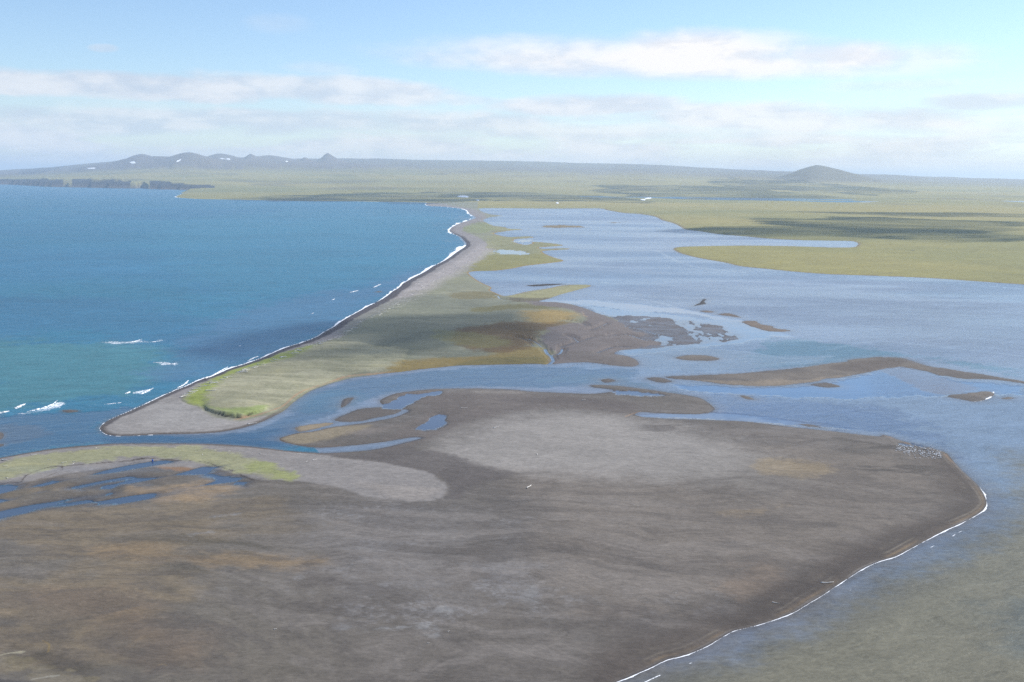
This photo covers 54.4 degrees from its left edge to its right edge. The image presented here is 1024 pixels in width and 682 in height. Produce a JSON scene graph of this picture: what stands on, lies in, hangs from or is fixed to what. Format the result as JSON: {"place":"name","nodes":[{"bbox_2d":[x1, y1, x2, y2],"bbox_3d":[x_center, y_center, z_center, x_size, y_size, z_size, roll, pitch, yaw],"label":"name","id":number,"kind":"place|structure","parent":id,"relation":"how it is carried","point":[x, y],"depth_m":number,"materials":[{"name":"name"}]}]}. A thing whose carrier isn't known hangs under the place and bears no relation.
{"place":"outdoors","nodes":[
{"label":"outdoors","id":0,"kind":"place"},
{"bbox_2d":[20,177,194,184],"bbox_3d":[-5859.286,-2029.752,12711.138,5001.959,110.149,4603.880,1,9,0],"label":"sea cliff","id":1,"kind":"structure","parent":0,"point":[109,181],"depth_m":12052.09,"materials":[{"name":"grey stone"}]},
{"bbox_2d":[80,152,383,169],"bbox_3d":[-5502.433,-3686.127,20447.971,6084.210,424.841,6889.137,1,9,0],"label":"hills","id":2,"kind":"structure","parent":0,"point":[327,160],"depth_m":18204.21,"materials":[{"name":"grey stone"}]},
{"bbox_2d":[295,423,333,431],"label":"sandbar","id":3,"kind":"structure","parent":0,"point":[307,427],"depth_m":719.42,"materials":[{"name":"brown sand"}]},
{"bbox_2d":[341,397,353,406],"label":"sandbar","id":4,"kind":"structure","parent":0,"point":[345,402],"depth_m":800.14,"materials":[{"name":"grey sand"}]},
{"bbox_2d":[334,407,400,421],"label":"sandbar","id":5,"kind":"structure","parent":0,"point":[363,414],"depth_m":757.05,"materials":[{"name":"grey sand"}]},
{"bbox_2d":[100,202,672,435],"bbox_3d":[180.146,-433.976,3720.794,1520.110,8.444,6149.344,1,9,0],"label":"spit","id":6,"kind":"structure","parent":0,"point":[455,313],"depth_m":1089.22,"materials":[{"name":"green plant"}]},
{"bbox_2d":[0,185,863,518],"bbox_3d":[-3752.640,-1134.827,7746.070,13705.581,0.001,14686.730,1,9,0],"label":"sea","id":7,"kind":"structure","parent":0,"point":[94,283],"depth_m":1589.10,"materials":[{"name":"liquid"}]},
{"bbox_2d":[63,410,76,412],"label":"sandbar","id":8,"kind":"structure","parent":7,"relation":"in","point":[67,411],"depth_m":758.61,"materials":[{"name":"grey sand"}]},
{"bbox_2d":[0,180,986,681],"bbox_3d":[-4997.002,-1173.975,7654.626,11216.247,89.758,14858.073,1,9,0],"label":"tidal flat","id":9,"kind":"structure","parent":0,"point":[618,540],"depth_m":496.08,"materials":[{"name":"sand"}]},
{"bbox_2d":[0,158,1023,371],"bbox_3d":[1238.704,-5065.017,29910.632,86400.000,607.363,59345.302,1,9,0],"label":"tundra plain","id":10,"kind":"structure","parent":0,"point":[960,228],"depth_m":8342.17,"materials":[{"name":"green plant"}]},
{"bbox_2d":[0,0,1023,178],"label":"sky","id":11,"kind":"structure","parent":0,"point":[925,88],"materials":[{"name":"blue"}]},
{"bbox_2d":[528,284,560,285],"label":"sandbar","id":12,"kind":"structure","parent":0,"point":[543,284],"depth_m":1678.41,"materials":[{"name":"grey sand"}]},
{"bbox_2d":[543,225,581,227],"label":"sandbar","id":13,"kind":"structure","parent":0,"point":[557,226],"depth_m":3631.52,"materials":[{"name":"grey sand"}]},
{"bbox_2d":[155,201,1023,681],"bbox_3d":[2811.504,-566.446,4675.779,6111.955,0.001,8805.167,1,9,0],"label":"lagoon","id":14,"kind":"structure","parent":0,"point":[947,605],"depth_m":860.06,"materials":[{"name":"liquid"}]},
{"bbox_2d":[601,379,614,382],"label":"sandbar","id":15,"kind":"structure","parent":14,"relation":"in","point":[607,380],"depth_m":891.86,"materials":[{"name":"grey sand"}]},
{"bbox_2d":[647,377,671,382],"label":"sandbar","id":16,"kind":"structure","parent":14,"relation":"in","point":[659,379],"depth_m":898.09,"materials":[{"name":"grey sand"}]},
{"bbox_2d":[613,315,738,348],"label":"mud shoal","id":17,"kind":"structure","parent":14,"relation":"in","point":[660,326],"depth_m":1189.24,"materials":[{"name":"grey soil"}]},
{"bbox_2d":[676,355,718,360],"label":"sandbar","id":18,"kind":"structure","parent":14,"relation":"in","point":[699,357],"depth_m":1005.94,"materials":[{"name":"grey sand"}]},
{"bbox_2d":[694,299,705,305],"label":"sandbar","id":19,"kind":"structure","parent":14,"relation":"in","point":[702,302],"depth_m":1444.87,"materials":[{"name":"grey sand"}]},
{"bbox_2d":[740,395,753,399],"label":"sandbar","id":20,"kind":"structure","parent":14,"relation":"in","point":[746,397],"depth_m":828.08,"materials":[{"name":"grey sand"}]},
{"bbox_2d":[799,424,821,427],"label":"sandbar","id":21,"kind":"structure","parent":14,"relation":"in","point":[808,425],"depth_m":736.04,"materials":[{"name":"grey sand"}]},
{"bbox_2d":[810,382,839,387],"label":"sandbar","id":22,"kind":"structure","parent":14,"relation":"in","point":[827,385],"depth_m":879.19,"materials":[{"name":"grey sand"}]},
{"bbox_2d":[667,357,1023,385],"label":"sandbar","id":23,"kind":"structure","parent":14,"relation":"in","point":[810,373],"depth_m":930.07,"materials":[{"name":"grey sand"}]},
{"bbox_2d":[948,391,993,401],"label":"sandbar","id":24,"kind":"structure","parent":14,"relation":"in","point":[977,396],"depth_m":840.11,"materials":[{"name":"grey sand"}]},
{"bbox_2d":[718,313,738,316],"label":"sandbar","id":25,"kind":"structure","parent":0,"point":[727,314],"depth_m":1329.71,"materials":[{"name":"sand"}]},
{"bbox_2d":[742,321,789,331],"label":"sandbar","id":26,"kind":"structure","parent":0,"point":[755,324],"depth_m":1221.51,"materials":[{"name":"sand"}]},
{"bbox_2d":[775,165,884,181],"bbox_3d":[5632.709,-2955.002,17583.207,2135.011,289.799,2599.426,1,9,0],"label":"hill","id":27,"kind":"structure","parent":0,"point":[817,171],"depth_m":16782.75,"materials":[{"name":"grey stone"}]}
]}

